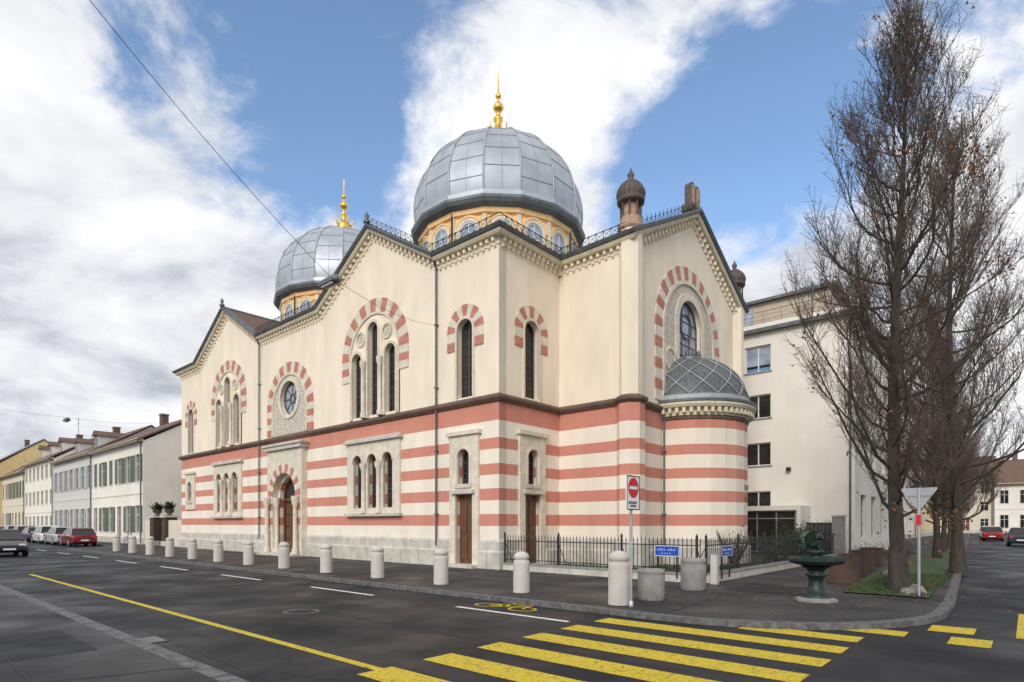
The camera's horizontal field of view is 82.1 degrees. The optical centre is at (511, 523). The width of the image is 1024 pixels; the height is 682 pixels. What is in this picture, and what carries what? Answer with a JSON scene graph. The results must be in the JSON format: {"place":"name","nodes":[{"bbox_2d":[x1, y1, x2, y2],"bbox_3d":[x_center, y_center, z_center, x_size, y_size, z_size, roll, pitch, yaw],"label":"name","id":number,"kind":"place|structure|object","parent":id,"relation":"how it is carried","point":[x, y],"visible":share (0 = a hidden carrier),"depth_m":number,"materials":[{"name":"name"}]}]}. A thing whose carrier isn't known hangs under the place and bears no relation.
{"place":"outdoors","nodes":[
{"label":"outdoors","id":0,"kind":"place"},
{"bbox_2d":[0,467,24,525],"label":"terraced house","id":1,"kind":"structure","parent":0,"point":[13,497],"depth_m":81.58,"materials":[{"name":"beige paint"}]},
{"bbox_2d":[2,480,22,525],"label":"windows","id":2,"kind":"structure","parent":1,"relation":"in","point":[15,485],"depth_m":82.70,"materials":[{"name":"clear glass"}]},
{"bbox_2d":[0,439,47,525],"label":"terraced house","id":3,"kind":"structure","parent":0,"point":[28,452],"depth_m":89.78,"materials":[{"name":"yellow paint"}]},
{"bbox_2d":[21,434,94,526],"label":"terraced house","id":4,"kind":"structure","parent":0,"point":[39,502],"depth_m":70.81,"materials":[{"name":"white paint"}]},
{"bbox_2d":[25,443,62,525],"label":"windows","id":5,"kind":"structure","parent":4,"relation":"in","point":[61,445],"depth_m":71.77,"materials":[{"name":"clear glass"}]},
{"bbox_2d":[0,584,249,681],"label":"pavement","id":6,"kind":"structure","parent":0,"point":[116,653],"depth_m":7.19,"materials":[{"name":"grey asphalt"}]},
{"bbox_2d":[87,413,181,543],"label":"terraced house","id":7,"kind":"structure","parent":0,"point":[135,477],"depth_m":48.42,"materials":[{"name":"white paint"}]},
{"bbox_2d":[94,453,141,536],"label":"windows","id":8,"kind":"structure","parent":7,"relation":"in","point":[131,459],"depth_m":50.58,"materials":[{"name":"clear glass"}]},
{"bbox_2d":[0,533,1023,681],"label":"road","id":9,"kind":"structure","parent":0,"point":[920,653],"depth_m":9.71,"materials":[{"name":"grey asphalt"}]},
{"bbox_2d":[4,525,22,528],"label":"parked car","id":10,"kind":"object","parent":9,"relation":"on","point":[9,526],"visible":0.03,"depth_m":62.29,"materials":[{"name":"paint"}]},
{"bbox_2d":[0,529,29,555],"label":"moving car","id":11,"kind":"object","parent":9,"relation":"on","point":[13,541],"visible":0.99,"depth_m":31.24,"materials":[{"name":"paint"}]},
{"bbox_2d":[13,526,33,531],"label":"parked car","id":12,"kind":"object","parent":9,"relation":"on","point":[21,528],"visible":0.06,"depth_m":58.81,"materials":[{"name":"paint"}]},
{"bbox_2d":[20,527,35,541],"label":"parked car","id":13,"kind":"object","parent":9,"relation":"on","point":[26,531],"visible":0.23,"depth_m":55.13,"materials":[{"name":"paint"}]},
{"bbox_2d":[31,526,59,543],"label":"parked car","id":14,"kind":"object","parent":9,"relation":"on","point":[39,535],"visible":0.45,"depth_m":51.66,"materials":[{"name":"paint"}]},
{"bbox_2d":[44,527,76,544],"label":"parked car","id":15,"kind":"object","parent":9,"relation":"on","point":[53,535],"visible":0.56,"depth_m":48.20,"materials":[{"name":"paint"}]},
{"bbox_2d":[59,528,96,546],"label":"parked car","id":16,"kind":"object","parent":9,"relation":"on","point":[70,537],"visible":1,"depth_m":44.90,"materials":[{"name":"paint"}]},
{"bbox_2d":[28,574,381,669],"bbox_3d":[-9.103,1.746,13.649,20.000,0.001,0.130,0,0,41],"label":"yellow line","id":17,"kind":"object","parent":9,"relation":"on","point":[357,663],"visible":1,"depth_m":9.42,"materials":[{"name":"paint"}]},
{"bbox_2d":[92,578,323,680],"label":"road patch","id":18,"kind":"object","parent":9,"relation":"on","point":[265,667],"visible":1,"depth_m":11.68,"materials":[{"name":"grey asphalt"}]},
{"bbox_2d":[129,573,319,643],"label":"manhole covers","id":19,"kind":"object","parent":9,"relation":"on","point":[154,639],"visible":0.91,"depth_m":11.41,"materials":[{"name":"metal"}]},
{"bbox_2d":[41,550,569,621],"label":"lane dashes","id":20,"kind":"object","parent":9,"relation":"on","point":[371,594],"visible":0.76,"depth_m":12.23,"materials":[{"name":"white paint"}]},
{"bbox_2d":[0,554,913,681],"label":"asphalt seams","id":21,"kind":"object","parent":9,"relation":"on","point":[15,668],"visible":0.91,"depth_m":7.59,"materials":[{"name":"black asphalt"}]},
{"bbox_2d":[474,603,536,610],"bbox_3d":[-0.036,1.744,12.449,1.620,0.001,0.873,0,0,41],"label":"bicycle marking","id":22,"kind":"object","parent":9,"relation":"on","point":[495,604],"visible":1,"depth_m":12.37,"materials":[{"name":"yellow paint"}]},
{"bbox_2d":[358,618,908,681],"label":"crosswalk marking","id":23,"kind":"object","parent":9,"relation":"on","point":[495,669],"visible":0.94,"depth_m":7.72,"materials":[{"name":"yellow paint"}]},
{"bbox_2d":[940,456,995,532],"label":"terraced house","id":24,"kind":"structure","parent":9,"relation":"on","point":[985,517],"depth_m":98.50,"materials":[{"name":"beige paint"}]},
{"bbox_2d":[947,470,988,529],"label":"windows","id":25,"kind":"structure","parent":24,"relation":"in","point":[983,521],"depth_m":98.28,"materials":[{"name":"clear glass"}]},
{"bbox_2d":[928,614,1023,647],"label":"crosswalk marking","id":26,"kind":"object","parent":9,"relation":"on","point":[978,642],"visible":1,"depth_m":9.34,"materials":[{"name":"yellow paint"}]},
{"bbox_2d":[981,526,1005,540],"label":"parked car","id":27,"kind":"object","parent":9,"relation":"on","point":[989,532],"visible":0.99,"depth_m":58.72,"materials":[{"name":"paint"}]},
{"bbox_2d":[994,453,1023,533],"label":"terraced house","id":28,"kind":"structure","parent":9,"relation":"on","point":[1008,508],"depth_m":95.45,"materials":[{"name":"white paint"}]},
{"bbox_2d":[1000,489,1023,528],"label":"windows","id":29,"kind":"structure","parent":28,"relation":"in","point":[1004,497],"depth_m":95.45,"materials":[{"name":"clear glass"}]},
{"bbox_2d":[1005,527,1023,545],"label":"parked car","id":30,"kind":"object","parent":9,"relation":"on","point":[1015,535],"visible":1,"depth_m":45.41,"materials":[{"name":"paint"}]},
{"bbox_2d":[0,0,1023,459],"label":"sky","id":31,"kind":"structure","parent":0,"point":[124,233],"materials":[{"name":"blue"}]},
{"bbox_2d":[66,534,969,629],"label":"pavement","id":32,"kind":"structure","parent":0,"point":[590,595],"depth_m":13.67,"materials":[{"name":"stone"}]},
{"bbox_2d":[49,425,156,527],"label":"terraced house","id":33,"kind":"structure","parent":32,"relation":"on","point":[72,483],"depth_m":60.25,"materials":[{"name":"white paint"}]},
{"bbox_2d":[53,438,97,527],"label":"windows","id":34,"kind":"structure","parent":33,"relation":"in","point":[85,468],"depth_m":59.99,"materials":[{"name":"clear glass"}]},
{"bbox_2d":[113,535,120,551],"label":"bollard","id":35,"kind":"object","parent":32,"relation":"on","point":[116,542],"visible":0.97,"depth_m":34.76,"materials":[{"name":"concrete"}]},
{"bbox_2d":[128,535,136,552],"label":"bollard","id":36,"kind":"object","parent":32,"relation":"on","point":[132,544],"visible":0.94,"depth_m":32.85,"materials":[{"name":"concrete"}]},
{"bbox_2d":[146,536,154,554],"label":"bollard","id":37,"kind":"object","parent":32,"relation":"on","point":[149,545],"visible":1,"depth_m":30.96,"materials":[{"name":"concrete"}]},
{"bbox_2d":[145,501,181,546],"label":"gate pillars","id":38,"kind":"structure","parent":32,"relation":"on","point":[160,529],"depth_m":43.34,"materials":[{"name":"grey stone"}]},
{"bbox_2d":[165,537,174,556],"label":"bollard","id":39,"kind":"object","parent":32,"relation":"on","point":[169,546],"visible":1,"depth_m":29.06,"materials":[{"name":"concrete"}]},
{"bbox_2d":[188,538,196,558],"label":"bollard","id":40,"kind":"object","parent":32,"relation":"on","point":[192,548],"visible":1,"depth_m":27.16,"materials":[{"name":"concrete"}]},
{"bbox_2d":[213,539,223,561],"bbox_3d":[-12.701,1.157,25.425,0.460,0.985,0.460,0,0,8],"label":"bollard","id":41,"kind":"object","parent":32,"relation":"on","point":[218,554],"visible":1,"depth_m":25.27,"materials":[{"name":"concrete"}]},
{"bbox_2d":[243,540,254,564],"bbox_3d":[-10.546,1.157,23.529,0.460,0.985,0.460,0,0,23],"label":"bollard","id":42,"kind":"object","parent":32,"relation":"on","point":[248,552],"visible":0.99,"depth_m":23.38,"materials":[{"name":"concrete"}]},
{"bbox_2d":[277,542,289,568],"bbox_3d":[-8.391,1.157,21.634,0.460,0.985,0.460,0,0,39],"label":"bollard","id":43,"kind":"object","parent":32,"relation":"on","point":[283,555],"visible":1,"depth_m":21.47,"materials":[{"name":"concrete"}]},
{"bbox_2d":[320,543,332,572],"bbox_3d":[-6.237,1.157,19.738,0.460,0.985,0.460,0,0,-36],"label":"bollard","id":44,"kind":"object","parent":32,"relation":"on","point":[326,558],"visible":1,"depth_m":19.58,"materials":[{"name":"concrete"}]},
{"bbox_2d":[371,545,384,578],"bbox_3d":[-4.082,1.157,17.842,0.460,0.985,0.460,0,0,-20],"label":"bollard","id":45,"kind":"object","parent":32,"relation":"on","point":[377,562],"visible":1,"depth_m":17.68,"materials":[{"name":"concrete"}]},
{"bbox_2d":[0,566,806,662],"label":"pavement patch","id":46,"kind":"object","parent":32,"relation":"on","point":[20,646],"visible":0.92,"depth_m":8.42,"materials":[{"name":"grey asphalt"}]},
{"bbox_2d":[433,548,448,584],"bbox_3d":[-1.927,1.157,15.947,0.460,0.985,0.460,0,0,-4],"label":"bollard","id":47,"kind":"object","parent":32,"relation":"on","point":[440,566],"visible":1,"depth_m":15.78,"materials":[{"name":"concrete"}]},
{"bbox_2d":[172,72,756,569],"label":"synagogue","id":48,"kind":"structure","parent":32,"relation":"on","point":[540,376],"depth_m":23.97,"materials":[{"name":"beige stone"}]},
{"bbox_2d":[90,0,435,325],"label":"overhead wire","id":49,"kind":"object","parent":48,"relation":"attached to","point":[221,158],"visible":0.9,"depth_m":12.04,"materials":[{"name":"black metal"}]},
{"bbox_2d":[318,274,340,288],"bbox_3d":[-4.721,-6.270,15.208,0.788,0.260,0.260,0,0,41],"label":"hanging street lamp","id":50,"kind":"object","parent":49,"relation":"hanging from","point":[330,281],"visible":1,"depth_m":15.09,"materials":[{"name":"black metal"}]},
{"bbox_2d":[192,302,696,511],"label":"windows","id":51,"kind":"structure","parent":48,"relation":"in","point":[688,330],"depth_m":25.68,"materials":[{"name":"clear glass"}]},
{"bbox_3d":[-27.370,-6.750,35.200,1.108,0.808,14.503,0,0,41],"label":"overhead wire","id":52,"kind":"object","parent":48,"relation":"attached to","visible":0},
{"bbox_2d":[63,417,70,421],"bbox_3d":[-26.660,-6.220,35.175,0.788,0.260,0.260,0,0,41],"label":"hanging street lamp","id":53,"kind":"object","parent":52,"relation":"hanging from","point":[67,419],"visible":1,"depth_m":35.00,"materials":[{"name":"black metal"}]},
{"bbox_2d":[512,551,530,593],"bbox_3d":[0.228,1.157,14.051,0.460,0.985,0.460,0,0,11],"label":"bollard","id":54,"kind":"object","parent":32,"relation":"on","point":[521,573],"visible":1,"depth_m":13.89,"materials":[{"name":"concrete"}]},
{"bbox_2d":[502,532,700,581],"bbox_3d":[2.597,0.960,18.864,7.370,1.380,0.657,0,0,41],"label":"iron fence","id":55,"kind":"object","parent":32,"relation":"on","point":[559,568],"visible":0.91,"depth_m":18.73,"materials":[{"name":"black metal"}]},
{"bbox_2d":[607,551,628,605],"bbox_3d":[2.177,1.098,11.937,0.515,1.103,0.515,0,0,27],"label":"bollard","id":56,"kind":"object","parent":32,"relation":"on","point":[618,579],"visible":0.92,"depth_m":11.75,"materials":[{"name":"concrete"}]},
{"bbox_2d":[626,475,639,606],"bbox_3d":[2.374,0.340,11.697,0.112,2.620,0.500,0,0,41],"label":"no entry sign","id":57,"kind":"object","parent":32,"relation":"on","point":[632,492],"visible":1,"depth_m":11.68,"materials":[{"name":"metal"}]},
{"bbox_2d":[638,568,664,600],"bbox_3d":[3.030,1.320,12.785,0.580,0.660,0.580,0,0,41],"label":"concrete planter","id":58,"kind":"object","parent":32,"relation":"on","point":[651,584],"visible":1,"depth_m":12.54,"materials":[{"name":"grey concrete"}]},
{"bbox_2d":[655,545,679,578],"bbox_3d":[4.431,1.090,16.769,0.760,0.920,0.066,0,0,41],"label":"street name sign","id":59,"kind":"object","parent":32,"relation":"on","point":[660,550],"visible":0.98,"depth_m":16.69,"materials":[{"name":"blue metal"}]},
{"bbox_2d":[681,558,705,590],"bbox_3d":[4.537,1.260,14.695,0.620,0.780,0.620,0,0,41],"label":"concrete planter","id":60,"kind":"object","parent":32,"relation":"on","point":[693,574],"visible":1,"depth_m":14.43,"materials":[{"name":"grey concrete"}]},
{"bbox_2d":[710,553,718,584],"bbox_3d":[5.499,1.230,15.940,0.180,0.840,0.180,0,0,41],"label":"stone post","id":61,"kind":"object","parent":32,"relation":"on","point":[714,568],"visible":1,"depth_m":15.87,"materials":[{"name":"stone"}]},
{"bbox_2d":[721,545,731,577],"bbox_3d":[6.138,1.090,16.843,0.066,0.920,0.760,0,0,41],"label":"street name sign","id":62,"kind":"object","parent":32,"relation":"on","point":[726,550],"visible":1,"depth_m":16.73,"materials":[{"name":"blue metal"}]},
{"bbox_2d":[701,530,836,582],"bbox_3d":[9.967,0.960,21.819,0.657,1.380,14.320,0,0,41],"label":"iron fence","id":63,"kind":"object","parent":32,"relation":"on","point":[790,544],"visible":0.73,"depth_m":19.62,"materials":[{"name":"black metal"}]},
{"bbox_2d":[788,526,845,602],"bbox_3d":[6.501,0.850,12.568,1.035,1.600,1.035,0,0,13],"label":"basilisk fountain","id":64,"kind":"object","parent":32,"relation":"on","point":[815,563],"visible":1,"depth_m":12.43,"materials":[{"name":"green metal"}]},
{"bbox_2d":[744,281,906,552],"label":"white apartment building","id":65,"kind":"structure","parent":32,"relation":"on","point":[802,466],"depth_m":32.33,"materials":[{"name":"white plaster"},{"name":"glass"},{"name":"zinc"}]},
{"bbox_2d":[827,549,859,583],"bbox_3d":[9.292,1.151,16.466,0.704,0.998,0.624,0,0,41],"label":"corten planter","id":66,"kind":"object","parent":32,"relation":"on","point":[847,571],"visible":0.67,"depth_m":16.20,"materials":[{"name":"metal"}]},
{"bbox_2d":[839,548,867,576],"bbox_3d":[10.755,1.159,18.508,0.704,0.983,0.624,0,0,41],"label":"corten planter","id":67,"kind":"object","parent":32,"relation":"on","point":[863,565],"visible":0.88,"depth_m":18.19,"materials":[{"name":"metal"}]},
{"bbox_2d":[848,544,874,570],"bbox_3d":[12.379,1.174,20.808,0.704,0.952,0.624,0,0,41],"label":"corten planter","id":68,"kind":"object","parent":32,"relation":"on","point":[871,560],"visible":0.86,"depth_m":20.50,"materials":[{"name":"metal"}]},
{"bbox_2d":[860,540,883,565],"bbox_3d":[14.211,1.151,23.193,0.704,0.999,0.624,0,0,41],"label":"corten planter","id":69,"kind":"object","parent":32,"relation":"on","point":[879,557],"visible":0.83,"depth_m":22.83,"materials":[{"name":"metal"}]},
{"bbox_2d":[842,551,949,596],"bbox_3d":[16.476,1.620,23.650,1.901,0.001,26.008,0,0,38],"label":"planting strip","id":70,"kind":"object","parent":32,"relation":"on","point":[935,565],"visible":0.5,"depth_m":20.73,"materials":[{"name":"green plant"}]},
{"bbox_2d":[644,570,1019,618],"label":"fallen leaves","id":71,"kind":"object","parent":70,"relation":"on","point":[848,590],"visible":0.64,"depth_m":13.49,"materials":[{"name":"brown plant"}]},
{"bbox_2d":[880,539,913,567],"bbox_3d":[12.293,1.073,18.685,1.029,1.167,0.899,0,0,-14],"label":"bare shrub","id":72,"kind":"object","parent":70,"relation":"on","point":[885,551],"visible":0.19,"depth_m":18.63,"materials":[{"name":"brown plant"}]},
{"bbox_2d":[777,0,1023,589],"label":"bare tree","id":73,"kind":"object","parent":70,"relation":"on","point":[898,572],"visible":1,"depth_m":13.99,"materials":[{"name":"brown plant"}]},
{"bbox_2d":[882,569,926,594],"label":"border stones","id":74,"kind":"object","parent":70,"relation":"on","point":[912,588],"visible":0.27,"depth_m":13.60,"materials":[{"name":"grey stone"}]},
{"bbox_2d":[901,487,936,595],"bbox_3d":[9.106,0.425,13.153,0.080,2.450,0.680,0,0,-40],"label":"traffic sign","id":75,"kind":"object","parent":70,"relation":"on","point":[918,498],"visible":1,"depth_m":13.13,"materials":[{"name":"metal"}]},
{"bbox_2d":[876,284,994,557],"bbox_3d":[20.025,-4.880,27.571,4.705,13.081,4.538,0,0,-33],"label":"bare tree","id":76,"kind":"object","parent":70,"relation":"on","point":[936,544],"visible":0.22,"depth_m":27.58,"materials":[{"name":"brown plant"}]},
{"bbox_2d":[826,94,1023,573],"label":"bare tree","id":77,"kind":"object","parent":32,"relation":"on","point":[957,559],"visible":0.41,"depth_m":19.46,"materials":[{"name":"brown plant"}]},
{"bbox_2d":[902,353,1008,551],"bbox_3d":[25.359,-4.808,34.578,5.335,12.931,6.379,0,0,23],"label":"bare tree","id":78,"kind":"object","parent":32,"relation":"on","point":[944,539],"visible":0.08,"depth_m":34.29,"materials":[{"name":"brown plant"}]},
{"bbox_2d":[923,386,993,545],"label":"bare tree","id":79,"kind":"object","parent":32,"relation":"on","point":[949,534],"visible":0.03,"depth_m":41.86,"materials":[{"name":"brown plant"}]},
{"bbox_2d":[920,434,997,515],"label":"bare tree","id":80,"kind":"object","parent":32,"relation":"on","point":[965,511],"visible":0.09,"depth_m":51.03,"materials":[{"name":"brown plant"}]},
{"bbox_2d":[561,552,808,571],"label":"yard ground","id":81,"kind":"structure","parent":0,"point":[719,565],"depth_m":25.95,"materials":[{"name":"grey plant"}]},
{"bbox_2d":[716,525,780,567],"bbox_3d":[8.182,0.850,20.412,2.056,1.612,1.327,0,0,15],"label":"bare shrub","id":82,"kind":"object","parent":81,"relation":"on","point":[719,537],"visible":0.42,"depth_m":20.45,"materials":[{"name":"brown plant"}]},
{"bbox_2d":[550,561,953,596],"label":"grass","id":83,"kind":"structure","parent":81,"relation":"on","point":[924,577],"depth_m":16.01,"materials":[{"name":"green plant"}]},
{"bbox_2d":[751,536,805,562],"bbox_3d":[10.377,1.065,22.988,2.181,1.181,1.288,0,0,-13],"label":"garden shrub","id":84,"kind":"object","parent":81,"relation":"on","point":[783,549],"visible":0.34,"depth_m":22.84,"materials":[{"name":"green plant"}]},
{"bbox_2d":[768,516,827,554],"bbox_3d":[14.374,0.642,29.979,2.509,2.036,3.399,0,0,13],"label":"garden shrub","id":85,"kind":"object","parent":81,"relation":"on","point":[798,529],"visible":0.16,"depth_m":29.85,"materials":[{"name":"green plant"}]},
{"bbox_2d":[771,530,829,555],"bbox_3d":[12.776,0.970,26.202,2.445,1.378,2.130,0,0,41],"label":"garden shrub","id":86,"kind":"object","parent":81,"relation":"on","point":[808,548],"visible":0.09,"depth_m":26.34,"materials":[{"name":"green plant"}]},
{"bbox_2d":[797,519,834,541],"bbox_3d":[14.011,0.733,27.469,1.697,1.845,1.861,0,0,41],"label":"bare shrub","id":87,"kind":"object","parent":81,"relation":"on","point":[806,529],"visible":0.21,"depth_m":27.47,"materials":[{"name":"brown plant"}]},
{"bbox_2d":[806,515,846,556],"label":"garden gate","id":88,"kind":"structure","parent":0,"point":[837,528],"depth_m":29.06,"materials":[{"name":"black metal"}]},
{"bbox_2d":[901,451,915,538],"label":"street house","id":89,"kind":"structure","parent":0,"point":[911,526],"depth_m":65.93,"materials":[{"name":"white paint"}]},
{"bbox_2d":[905,496,912,533],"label":"windows","id":90,"kind":"structure","parent":89,"relation":"in","point":[905,496],"depth_m":64.88,"materials":[{"name":"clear glass"}]},
{"bbox_2d":[902,449,932,537],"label":"street house","id":91,"kind":"structure","parent":0,"point":[926,528],"depth_m":77.50,"materials":[{"name":"beige paint"}]},
{"bbox_2d":[916,503,932,531],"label":"windows","id":92,"kind":"structure","parent":91,"relation":"in","point":[926,516],"depth_m":77.50,"materials":[{"name":"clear glass"}]}
]}

